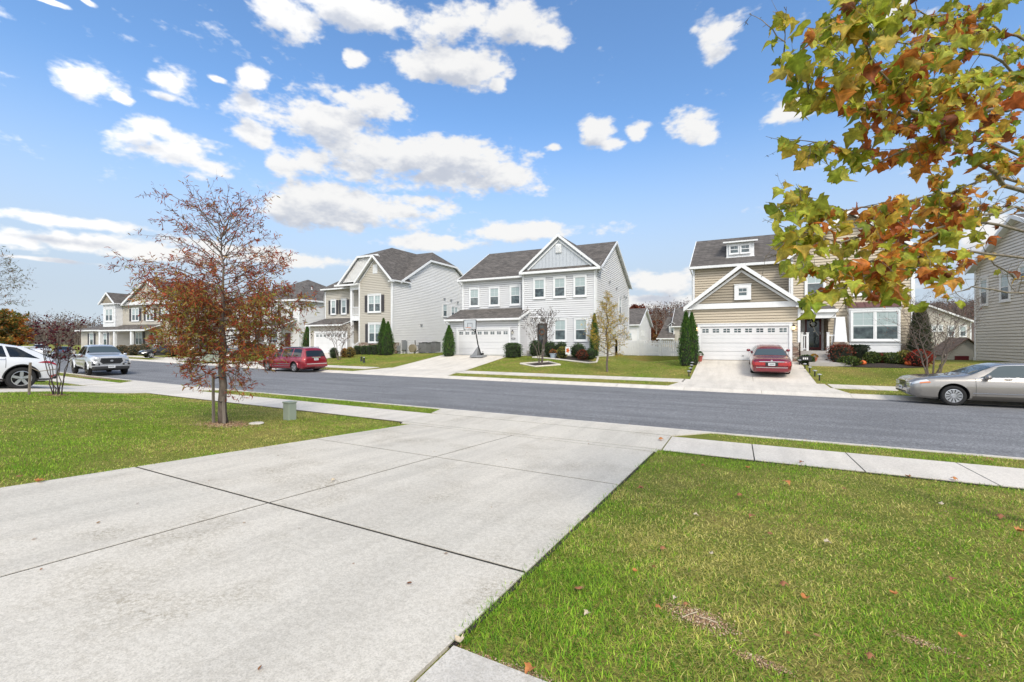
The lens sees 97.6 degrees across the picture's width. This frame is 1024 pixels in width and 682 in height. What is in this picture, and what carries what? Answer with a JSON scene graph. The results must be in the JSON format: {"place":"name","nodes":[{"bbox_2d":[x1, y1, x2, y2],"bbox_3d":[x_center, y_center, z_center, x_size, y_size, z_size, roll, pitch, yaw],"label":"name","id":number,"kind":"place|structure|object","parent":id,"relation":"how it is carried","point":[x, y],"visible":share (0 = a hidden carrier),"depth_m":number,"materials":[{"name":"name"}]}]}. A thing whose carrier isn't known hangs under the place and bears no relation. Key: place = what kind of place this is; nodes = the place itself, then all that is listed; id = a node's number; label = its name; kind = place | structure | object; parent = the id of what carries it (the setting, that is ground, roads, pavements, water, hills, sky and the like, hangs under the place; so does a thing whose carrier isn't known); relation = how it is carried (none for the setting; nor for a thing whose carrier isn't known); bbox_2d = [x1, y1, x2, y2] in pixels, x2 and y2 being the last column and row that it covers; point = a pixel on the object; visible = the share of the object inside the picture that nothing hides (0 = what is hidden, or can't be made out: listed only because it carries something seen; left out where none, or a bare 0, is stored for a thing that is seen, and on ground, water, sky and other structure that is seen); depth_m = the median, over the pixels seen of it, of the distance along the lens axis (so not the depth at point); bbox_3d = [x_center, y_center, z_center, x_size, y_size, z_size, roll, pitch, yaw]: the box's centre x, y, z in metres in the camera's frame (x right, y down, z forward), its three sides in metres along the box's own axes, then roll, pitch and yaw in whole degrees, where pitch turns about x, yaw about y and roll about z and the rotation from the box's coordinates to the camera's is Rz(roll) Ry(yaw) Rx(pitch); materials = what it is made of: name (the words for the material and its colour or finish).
{"place":"outdoors","nodes":[
{"label":"outdoors","id":0,"kind":"place"},
{"bbox_2d":[0,381,218,392],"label":"driveway","id":1,"kind":"structure","parent":0,"point":[136,387],"depth_m":18.98,"materials":[{"name":"concrete"}]},
{"bbox_2d":[0,344,56,388],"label":"suv","id":2,"kind":"object","parent":1,"relation":"on","point":[14,364],"visible":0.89,"depth_m":15.86,"materials":[{"name":"white paint"}]},
{"bbox_2d":[0,409,710,681],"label":"driveway","id":3,"kind":"structure","parent":0,"point":[279,594],"depth_m":3.51,"materials":[{"name":"concrete"}]},
{"bbox_2d":[2,414,658,576],"bbox_3d":[-2.779,1.692,4.367,6.220,0.782,17.254,0,0,27],"label":"expansion joint","id":4,"kind":"object","parent":3,"relation":"on","point":[339,521],"visible":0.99,"depth_m":4.25,"materials":[{"name":"grey concrete"}]},
{"bbox_2d":[359,355,505,375],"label":"driveway","id":5,"kind":"structure","parent":0,"point":[444,365],"depth_m":32.92,"materials":[{"name":"concrete"}]},
{"bbox_2d":[464,319,486,357],"bbox_3d":[-3.064,-0.201,36.092,1.622,3.030,1.570,0,0,27],"label":"basketball hoop","id":6,"kind":"object","parent":5,"relation":"on","point":[469,325],"visible":1,"depth_m":36.01,"materials":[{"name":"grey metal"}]},
{"bbox_2d":[0,344,1023,681],"bbox_3d":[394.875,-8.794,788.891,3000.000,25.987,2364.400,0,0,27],"label":"ground","id":7,"kind":"structure","parent":0,"point":[632,364],"depth_m":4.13,"materials":[{"name":"green plant"}]},
{"bbox_2d":[0,308,29,345],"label":"maple tree","id":8,"kind":"object","parent":7,"relation":"on","point":[10,325],"visible":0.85,"depth_m":40.63,"materials":[{"name":"orange plant"}]},
{"bbox_2d":[0,246,35,335],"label":"young oak","id":9,"kind":"object","parent":7,"relation":"on","point":[9,284],"visible":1,"depth_m":17.82,"materials":[{"name":"brown plant"}]},
{"bbox_2d":[6,309,36,345],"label":"maple tree","id":10,"kind":"object","parent":7,"relation":"on","point":[20,339],"visible":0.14,"depth_m":46.59,"materials":[{"name":"orange plant"}]},
{"bbox_2d":[28,362,55,394],"bbox_3d":[-14.736,1.217,14.005,0.728,1.100,0.139,0,0,-12],"label":"tree stake","id":11,"kind":"object","parent":7,"relation":"on","point":[29,377],"visible":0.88,"depth_m":13.93,"materials":[{"name":"brown wood"}]},
{"bbox_2d":[125,344,139,354],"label":"shrub","id":12,"kind":"object","parent":7,"relation":"on","point":[131,350],"visible":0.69,"depth_m":61.44,"materials":[{"name":"green plant"}]},
{"bbox_2d":[75,280,232,347],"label":"house","id":13,"kind":"structure","parent":7,"relation":"on","point":[122,325],"depth_m":66.09,"materials":[{"name":"beige plastic"}]},
{"bbox_2d":[105,308,112,321],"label":"window","id":14,"kind":"structure","parent":13,"relation":"in","point":[108,311],"depth_m":66.49,"materials":[{"name":"white glass"}]},
{"bbox_2d":[131,307,138,321],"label":"window","id":15,"kind":"structure","parent":13,"relation":"in","point":[134,311],"depth_m":65.77,"materials":[{"name":"white glass"}]},
{"bbox_2d":[135,331,142,344],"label":"window","id":16,"kind":"structure","parent":13,"relation":"in","point":[138,334],"depth_m":65.45,"materials":[{"name":"white glass"}]},
{"bbox_2d":[0,375,437,486],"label":"grass","id":17,"kind":"structure","parent":7,"relation":"on","point":[116,395],"depth_m":9.42,"materials":[{"name":"green plant"}]},
{"bbox_2d":[225,280,325,350],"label":"house","id":18,"kind":"structure","parent":7,"relation":"on","point":[309,317],"depth_m":58.41,"materials":[{"name":"white plastic"}]},
{"bbox_2d":[282,401,296,419],"bbox_3d":[-5.572,1.769,11.232,0.248,0.510,0.248,0,0,27],"label":"utility box","id":19,"kind":"object","parent":7,"relation":"on","point":[289,410],"visible":0.77,"depth_m":11.15,"materials":[{"name":"green metal"}]},
{"bbox_2d":[301,326,308,346],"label":"arborvitae","id":20,"kind":"object","parent":7,"relation":"on","point":[305,342],"visible":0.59,"depth_m":51.16,"materials":[{"name":"green plant"}]},
{"bbox_2d":[313,320,354,359],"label":"crape myrtle","id":21,"kind":"object","parent":7,"relation":"on","point":[343,340],"visible":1,"depth_m":40.75,"materials":[{"name":"grey plant"}]},
{"bbox_2d":[376,318,386,354],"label":"arborvitae","id":22,"kind":"object","parent":7,"relation":"on","point":[380,336],"visible":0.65,"depth_m":42.28,"materials":[{"name":"green plant"}]},
{"bbox_2d":[305,248,462,353],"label":"house","id":23,"kind":"structure","parent":7,"relation":"on","point":[411,298],"depth_m":47.55,"materials":[{"name":"beige plastic"}]},
{"bbox_2d":[316,333,345,352],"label":"garage door","id":24,"kind":"structure","parent":23,"relation":"in","point":[322,342],"depth_m":48.10,"materials":[{"name":"white metal"}]},
{"bbox_2d":[330,299,335,314],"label":"window","id":25,"kind":"structure","parent":23,"relation":"in","point":[332,301],"depth_m":50.22,"materials":[{"name":"clear glass"}]},
{"bbox_2d":[341,298,346,314],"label":"window","id":26,"kind":"structure","parent":23,"relation":"in","point":[343,301],"depth_m":49.47,"materials":[{"name":"clear glass"}]},
{"bbox_2d":[367,293,381,312],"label":"window","id":27,"kind":"structure","parent":23,"relation":"in","point":[373,300],"depth_m":44.82,"materials":[{"name":"white glass"}]},
{"bbox_2d":[368,322,380,342],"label":"window","id":28,"kind":"structure","parent":23,"relation":"in","point":[373,327],"depth_m":44.92,"materials":[{"name":"clear glass"}]},
{"bbox_2d":[381,321,395,354],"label":"arborvitae","id":29,"kind":"object","parent":7,"relation":"on","point":[388,341],"visible":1,"depth_m":41.63,"materials":[{"name":"green plant"}]},
{"bbox_2d":[419,342,430,351],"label":"air conditioner","id":30,"kind":"object","parent":7,"relation":"on","point":[425,346],"visible":1,"depth_m":46.96,"materials":[{"name":"grey metal"}]},
{"bbox_2d":[429,341,440,351],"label":"air conditioner","id":31,"kind":"object","parent":7,"relation":"on","point":[435,346],"visible":0.91,"depth_m":48.48,"materials":[{"name":"grey metal"}]},
{"bbox_2d":[441,324,455,356],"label":"arborvitae","id":32,"kind":"object","parent":7,"relation":"on","point":[448,343],"visible":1,"depth_m":37.71,"materials":[{"name":"green plant"}]},
{"bbox_2d":[416,645,546,681],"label":"footpath","id":33,"kind":"structure","parent":7,"relation":"on","point":[453,663],"depth_m":2.15,"materials":[{"name":"concrete"}]},
{"bbox_2d":[16,297,973,344],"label":"woods","id":34,"kind":"object","parent":7,"relation":"on","point":[88,324],"visible":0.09,"depth_m":177.32,"materials":[{"name":"beige plant"}]},
{"bbox_2d":[503,343,523,356],"bbox_3d":[0.096,0.730,35.245,1.856,1.242,1.619,0,0,27],"label":"shrub","id":35,"kind":"object","parent":7,"relation":"on","point":[513,349],"visible":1,"depth_m":34.88,"materials":[{"name":"green plant"}]},
{"bbox_2d":[38,393,990,681],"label":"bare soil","id":36,"kind":"structure","parent":7,"relation":"on","point":[678,613],"depth_m":2.66,"materials":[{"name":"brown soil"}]},
{"bbox_2d":[27,315,90,394],"bbox_3d":[-14.370,0.442,14.132,1.373,2.539,1.766,0,0,1],"label":"redbud tree","id":37,"kind":"object","parent":36,"relation":"on","point":[55,349],"visible":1,"depth_m":14.09,"materials":[{"name":"brown plant"}]},
{"bbox_2d":[99,175,323,423],"bbox_3d":[-7.030,-0.893,10.537,4.602,5.678,3.849,0,0,27],"label":"oak tree","id":38,"kind":"object","parent":36,"relation":"on","point":[198,297],"visible":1,"depth_m":10.06,"materials":[{"name":"brown plant"}]},
{"bbox_2d":[212,375,226,422],"bbox_3d":[-6.709,1.355,10.245,0.342,1.250,0.179,0,0,-11],"label":"tree stake","id":39,"kind":"object","parent":36,"relation":"on","point":[213,399],"visible":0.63,"depth_m":10.25,"materials":[{"name":"brown wood"}]},
{"bbox_2d":[31,396,1022,669],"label":"leaf litter","id":40,"kind":"object","parent":7,"relation":"on","point":[653,566],"visible":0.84,"depth_m":3.38,"materials":[{"name":"brown plant"}]},
{"bbox_2d":[529,340,541,355],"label":"shrub","id":41,"kind":"object","parent":7,"relation":"on","point":[533,351],"visible":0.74,"depth_m":34.92,"materials":[{"name":"green plant"}]},
{"bbox_2d":[444,234,631,356],"bbox_3d":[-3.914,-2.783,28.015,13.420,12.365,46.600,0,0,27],"label":"house","id":42,"kind":"structure","parent":7,"relation":"on","point":[570,281],"depth_m":37.26,"materials":[{"name":"grey plastic"}]},
{"bbox_2d":[469,287,479,307],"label":"window","id":43,"kind":"structure","parent":42,"relation":"in","point":[474,292],"depth_m":40.45,"materials":[{"name":"clear glass"}]},
{"bbox_2d":[458,330,508,354],"bbox_3d":[-2.430,0.120,37.543,4.906,2.100,0.130,0,0,27],"label":"garage door","id":44,"kind":"structure","parent":42,"relation":"in","point":[467,339],"depth_m":37.48,"materials":[{"name":"white metal"}]},
{"bbox_2d":[488,286,499,306],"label":"window","id":45,"kind":"structure","parent":42,"relation":"in","point":[494,291],"depth_m":39.53,"materials":[{"name":"clear glass"}]},
{"bbox_2d":[510,284,520,305],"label":"window","id":46,"kind":"structure","parent":42,"relation":"in","point":[515,290],"depth_m":38.59,"materials":[{"name":"clear glass"}]},
{"bbox_2d":[533,277,545,298],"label":"window","id":47,"kind":"structure","parent":42,"relation":"in","point":[539,283],"depth_m":36.93,"materials":[{"name":"clear glass"}]},
{"bbox_2d":[537,323,546,348],"bbox_3d":[2.486,-0.400,36.783,0.900,2.100,0.150,0,0,27],"label":"front door","id":48,"kind":"structure","parent":42,"relation":"in","point":[539,338],"depth_m":36.85,"materials":[{"name":"black wood"}]},
{"bbox_2d":[553,275,566,297],"bbox_3d":[3.835,-4.357,36.132,1.160,1.795,0.105,0,0,27],"label":"window","id":49,"kind":"structure","parent":42,"relation":"in","point":[559,282],"depth_m":36.15,"materials":[{"name":"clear glass"}]},
{"bbox_2d":[553,317,566,341],"bbox_3d":[3.875,-0.917,36.113,1.200,1.955,0.105,0,0,27],"label":"window","id":50,"kind":"structure","parent":42,"relation":"in","point":[560,328],"depth_m":36.13,"materials":[{"name":"clear glass"}]},
{"bbox_2d":[573,274,586,297],"bbox_3d":[5.365,-4.357,35.367,1.160,1.795,0.105,0,0,27],"label":"window","id":51,"kind":"structure","parent":42,"relation":"in","point":[580,280],"depth_m":35.38,"materials":[{"name":"clear glass"}]},
{"bbox_2d":[573,317,587,341],"bbox_3d":[5.429,-0.917,35.335,1.200,1.955,0.105,0,0,27],"label":"window","id":52,"kind":"structure","parent":42,"relation":"in","point":[579,328],"depth_m":35.38,"materials":[{"name":"clear glass"}]},
{"bbox_2d":[520,361,560,366],"bbox_3d":[1.911,1.592,30.870,2.573,0.376,1.841,0,0,-7],"label":"tree bed","id":53,"kind":"object","parent":7,"relation":"on","point":[544,364],"visible":1,"depth_m":30.81,"materials":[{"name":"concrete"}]},
{"bbox_2d":[518,307,559,363],"bbox_3d":[2.086,-0.420,31.161,2.725,4.098,2.624,0,0,27],"label":"crape myrtle","id":54,"kind":"object","parent":53,"relation":"on","point":[542,329],"visible":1,"depth_m":30.95,"materials":[{"name":"grey plant"}]},
{"bbox_2d":[532,355,598,363],"bbox_3d":[4.162,1.330,33.478,5.448,0.464,4.338,0,0,27],"label":"flower bed","id":55,"kind":"object","parent":7,"relation":"on","point":[570,358],"visible":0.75,"depth_m":32.22,"materials":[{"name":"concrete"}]},
{"bbox_2d":[543,341,555,356],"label":"shrub","id":56,"kind":"object","parent":55,"relation":"on","point":[550,345],"visible":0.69,"depth_m":34.40,"materials":[{"name":"green plant"}]},
{"bbox_2d":[570,343,585,357],"bbox_3d":[4.810,0.706,33.125,1.463,1.188,1.244,0,0,27],"label":"shrub","id":57,"kind":"object","parent":55,"relation":"on","point":[575,348],"visible":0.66,"depth_m":32.89,"materials":[{"name":"green plant"}]},
{"bbox_2d":[575,349,588,359],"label":"shrub","id":58,"kind":"object","parent":55,"relation":"on","point":[582,354],"visible":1,"depth_m":31.96,"materials":[{"name":"red plant"}]},
{"bbox_2d":[589,313,599,356],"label":"arborvitae","id":59,"kind":"object","parent":55,"relation":"on","point":[591,345],"visible":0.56,"depth_m":33.95,"materials":[{"name":"green plant"}]},
{"bbox_2d":[148,393,1023,647],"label":"soil edge","id":60,"kind":"object","parent":7,"relation":"on","point":[535,565],"visible":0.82,"depth_m":4.79,"materials":[{"name":"brown soil"}]},
{"bbox_2d":[581,290,630,371],"bbox_3d":[5.799,-0.620,27.595,3.284,5.029,3.172,0,0,27],"label":"young oak","id":61,"kind":"object","parent":7,"relation":"on","point":[607,336],"visible":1,"depth_m":27.41,"materials":[{"name":"green plant"}]},
{"bbox_2d":[248,354,979,395],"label":"grass","id":62,"kind":"structure","parent":7,"relation":"on","point":[563,379],"depth_m":27.96,"materials":[{"name":"green plant"}]},
{"bbox_2d":[629,308,652,344],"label":"house","id":63,"kind":"structure","parent":7,"relation":"on","point":[640,324],"depth_m":77.43,"materials":[{"name":"white plastic"}]},
{"bbox_2d":[615,338,679,355],"bbox_3d":[13.875,0.890,41.700,7.025,2.503,6.140,0,0,27],"label":"picket fence","id":64,"kind":"object","parent":7,"relation":"on","point":[637,347],"visible":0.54,"depth_m":39.63,"materials":[{"name":"white plastic"}]},
{"bbox_2d":[648,305,672,333],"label":"bare tree","id":65,"kind":"object","parent":7,"relation":"on","point":[656,323],"visible":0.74,"depth_m":109.68,"materials":[{"name":"beige plant"}]},
{"bbox_2d":[656,308,688,355],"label":"house","id":66,"kind":"structure","parent":7,"relation":"on","point":[670,329],"depth_m":80.08,"materials":[{"name":"beige plastic"}]},
{"bbox_2d":[676,311,694,365],"bbox_3d":[10.749,-0.196,27.701,1.104,3.412,1.159,0,0,27],"label":"arborvitae","id":67,"kind":"object","parent":7,"relation":"on","point":[684,347],"visible":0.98,"depth_m":27.47,"materials":[{"name":"green plant"}]},
{"bbox_2d":[688,312,699,364],"bbox_3d":[11.140,-0.181,27.781,1.060,3.302,1.146,0,0,27],"label":"arborvitae","id":68,"kind":"object","parent":7,"relation":"on","point":[694,338],"visible":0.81,"depth_m":27.49,"materials":[{"name":"green plant"}]},
{"bbox_2d":[683,210,914,366],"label":"house","id":69,"kind":"structure","parent":7,"relation":"on","point":[738,305],"depth_m":27.69,"materials":[{"name":"beige plastic"}]},
{"bbox_2d":[729,244,738,254],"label":"window","id":70,"kind":"structure","parent":69,"relation":"in","point":[733,249],"depth_m":31.85,"materials":[{"name":"clear glass"}]},
{"bbox_2d":[734,283,751,299],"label":"window","id":71,"kind":"structure","parent":69,"relation":"in","point":[741,291],"depth_m":27.75,"materials":[{"name":"clear glass"}]},
{"bbox_2d":[700,326,788,359],"bbox_3d":[14.383,0.140,27.898,4.898,2.120,0.130,0,0,27],"label":"garage door","id":72,"kind":"structure","parent":69,"relation":"in","point":[730,342],"depth_m":28.02,"materials":[{"name":"white metal"}]},
{"bbox_2d":[740,243,750,253],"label":"window","id":73,"kind":"structure","parent":69,"relation":"in","point":[744,248],"depth_m":31.51,"materials":[{"name":"clear glass"}]},
{"bbox_2d":[805,318,820,349],"bbox_3d":[19.301,-0.480,28.721,0.895,2.080,0.155,0,0,27],"label":"front door","id":74,"kind":"structure","parent":69,"relation":"in","point":[814,339],"depth_m":28.70,"materials":[{"name":"black"}]},
{"bbox_2d":[805,274,825,294],"bbox_3d":[18.619,-3.578,27.503,1.160,1.835,0.105,0,0,27],"label":"window","id":75,"kind":"structure","parent":69,"relation":"in","point":[812,283],"depth_m":27.59,"materials":[{"name":"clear glass"}]},
{"bbox_2d":[847,302,901,351],"bbox_3d":[20.999,-0.845,26.029,2.508,2.990,0.690,0,0,27],"label":"bay window","id":76,"kind":"structure","parent":69,"relation":"in","point":[864,329],"depth_m":25.79,"materials":[{"name":"white glass"}]},
{"bbox_2d":[740,0,1023,334],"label":"sycamore tree","id":77,"kind":"object","parent":7,"relation":"on","point":[886,271],"visible":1,"depth_m":2.98,"materials":[{"name":"green plant"}]},
{"bbox_2d":[845,363,922,367],"bbox_3d":[20.308,1.298,24.837,4.314,0.217,3.000,0,0,27],"label":"flower bed","id":78,"kind":"object","parent":7,"relation":"on","point":[880,365],"visible":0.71,"depth_m":23.95,"materials":[{"name":"brown soil"}]},
{"bbox_2d":[825,344,855,361],"bbox_3d":[18.584,0.749,25.315,1.372,1.180,1.350,0,0,-13],"label":"shrub","id":79,"kind":"object","parent":78,"relation":"on","point":[835,351],"visible":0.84,"depth_m":25.11,"materials":[{"name":"red plant"}]},
{"bbox_2d":[836,356,862,365],"bbox_3d":[18.552,1.104,24.603,1.232,0.644,1.074,0,0,27],"label":"shrub","id":80,"kind":"object","parent":78,"relation":"on","point":[852,360],"visible":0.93,"depth_m":24.35,"materials":[{"name":"green plant"}]},
{"bbox_2d":[849,344,870,359],"bbox_3d":[19.554,0.707,25.379,1.254,1.106,1.047,0,0,27],"label":"shrub","id":81,"kind":"object","parent":78,"relation":"on","point":[861,350],"visible":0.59,"depth_m":25.04,"materials":[{"name":"green plant"}]},
{"bbox_2d":[862,351,883,362],"bbox_3d":[20.013,0.925,24.906,1.010,0.795,0.849,0,0,27],"label":"shrub","id":82,"kind":"object","parent":78,"relation":"on","point":[871,357],"visible":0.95,"depth_m":24.69,"materials":[{"name":"green plant"}]},
{"bbox_2d":[881,352,900,363],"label":"shrub","id":83,"kind":"object","parent":78,"relation":"on","point":[890,358],"visible":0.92,"depth_m":24.30,"materials":[{"name":"green plant"}]},
{"bbox_2d":[896,350,910,363],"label":"shrub","id":84,"kind":"object","parent":78,"relation":"on","point":[903,353],"visible":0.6,"depth_m":24.14,"materials":[{"name":"green plant"}]},
{"bbox_2d":[906,312,919,350],"bbox_3d":[22.339,-0.389,24.791,0.949,3.206,0.980,0,0,27],"label":"arborvitae","id":85,"kind":"object","parent":78,"relation":"on","point":[910,346],"visible":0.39,"depth_m":24.77,"materials":[{"name":"green plant"}]},
{"bbox_2d":[903,349,935,366],"bbox_3d":[21.401,0.905,23.477,1.288,1.003,1.070,0,0,27],"label":"shrub","id":86,"kind":"object","parent":78,"relation":"on","point":[914,359],"visible":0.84,"depth_m":23.34,"materials":[{"name":"red plant"}]},
{"bbox_2d":[914,311,934,361],"bbox_3d":[22.531,-0.423,24.543,0.996,3.278,1.028,0,0,27],"label":"arborvitae","id":87,"kind":"object","parent":7,"relation":"on","point":[924,331],"visible":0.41,"depth_m":24.33,"materials":[{"name":"green plant"}]},
{"bbox_2d":[868,289,1000,373],"bbox_3d":[18.977,-0.353,19.767,4.012,4.434,4.518,0,0,3],"label":"bare tree","id":88,"kind":"object","parent":7,"relation":"on","point":[935,341],"visible":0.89,"depth_m":19.87,"materials":[{"name":"brown plant"}]},
{"bbox_2d":[926,305,973,346],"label":"house","id":89,"kind":"structure","parent":7,"relation":"on","point":[958,334],"depth_m":65.33,"materials":[{"name":"beige plastic"}]},
{"bbox_2d":[932,338,973,359],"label":"shed","id":90,"kind":"structure","parent":7,"relation":"on","point":[963,351],"depth_m":34.27,"materials":[{"name":"beige plastic"}]},
{"bbox_2d":[965,213,1023,361],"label":"house","id":91,"kind":"structure","parent":7,"relation":"on","point":[1000,337],"depth_m":27.82,"materials":[{"name":"beige plastic"}]},
{"bbox_2d":[978,276,988,306],"bbox_3d":[31.410,-3.287,29.848,0.105,1.955,1.130,0,0,27],"label":"window","id":92,"kind":"structure","parent":91,"relation":"in","point":[984,279],"depth_m":29.78,"materials":[{"name":"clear glass"}]},
{"bbox_2d":[998,269,1010,302],"bbox_3d":[30.246,-3.348,27.523,0.105,1.935,1.230,0,0,27],"label":"window","id":93,"kind":"structure","parent":91,"relation":"in","point":[1004,285],"depth_m":27.56,"materials":[{"name":"clear glass"}]},
{"bbox_2d":[0,0,1023,331],"label":"sky","id":94,"kind":"structure","parent":0,"point":[462,132],"materials":[{"name":"blue"}]},
{"bbox_2d":[126,355,898,390],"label":"pavement","id":95,"kind":"structure","parent":0,"point":[866,387],"depth_m":25.10,"materials":[{"name":"concrete"}]},
{"bbox_2d":[137,346,184,357],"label":"parked car","id":96,"kind":"object","parent":95,"relation":"on","point":[150,353],"visible":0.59,"depth_m":53.82,"materials":[{"name":"black paint"}]},
{"bbox_2d":[47,376,1023,488],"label":"pavement","id":97,"kind":"structure","parent":0,"point":[995,475],"depth_m":8.08,"materials":[{"name":"concrete"}]},
{"bbox_2d":[49,356,1023,457],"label":"road","id":98,"kind":"structure","parent":0,"point":[997,430],"depth_m":14.60,"materials":[{"name":"grey asphalt"}]},
{"bbox_2d":[30,344,51,356],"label":"suv","id":99,"kind":"object","parent":98,"relation":"on","point":[39,350],"visible":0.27,"depth_m":59.29,"materials":[{"name":"white paint"}]},
{"bbox_2d":[70,345,130,374],"bbox_3d":[-27.433,1.205,29.758,5.772,1.931,2.436,0,0,36],"label":"pickup truck","id":100,"kind":"object","parent":98,"relation":"on","point":[108,358],"visible":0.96,"depth_m":28.55,"materials":[{"name":"silver metal"}]},
{"bbox_2d":[262,347,326,371],"bbox_3d":[-15.832,1.290,32.478,5.250,1.760,2.320,0,0,30],"label":"minivan","id":101,"kind":"object","parent":98,"relation":"on","point":[314,358],"visible":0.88,"depth_m":31.23,"materials":[{"name":"red paint"}]},
{"bbox_2d":[60,372,1023,459],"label":"kerb","id":102,"kind":"structure","parent":98,"relation":"on","point":[972,454],"depth_m":10.04,"materials":[{"name":"concrete"}]},
{"bbox_2d":[129,359,1023,405],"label":"kerb","id":103,"kind":"structure","parent":98,"relation":"on","point":[834,395],"depth_m":20.42,"materials":[{"name":"concrete"}]},
{"bbox_2d":[895,362,1023,405],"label":"parked car","id":104,"kind":"object","parent":98,"relation":"on","point":[999,381],"visible":0.99,"depth_m":14.87,"materials":[{"name":"silver metal"}]},
{"bbox_2d":[668,360,846,392],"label":"driveway","id":105,"kind":"structure","parent":0,"point":[735,374],"depth_m":22.55,"materials":[{"name":"concrete"}]},
{"bbox_2d":[747,344,791,373],"bbox_3d":[14.170,0.864,24.737,2.147,1.380,5.293,0,7,27],"label":"parked car","id":106,"kind":"object","parent":105,"relation":"on","point":[769,358],"visible":1,"depth_m":22.92,"materials":[{"name":"red paint"}]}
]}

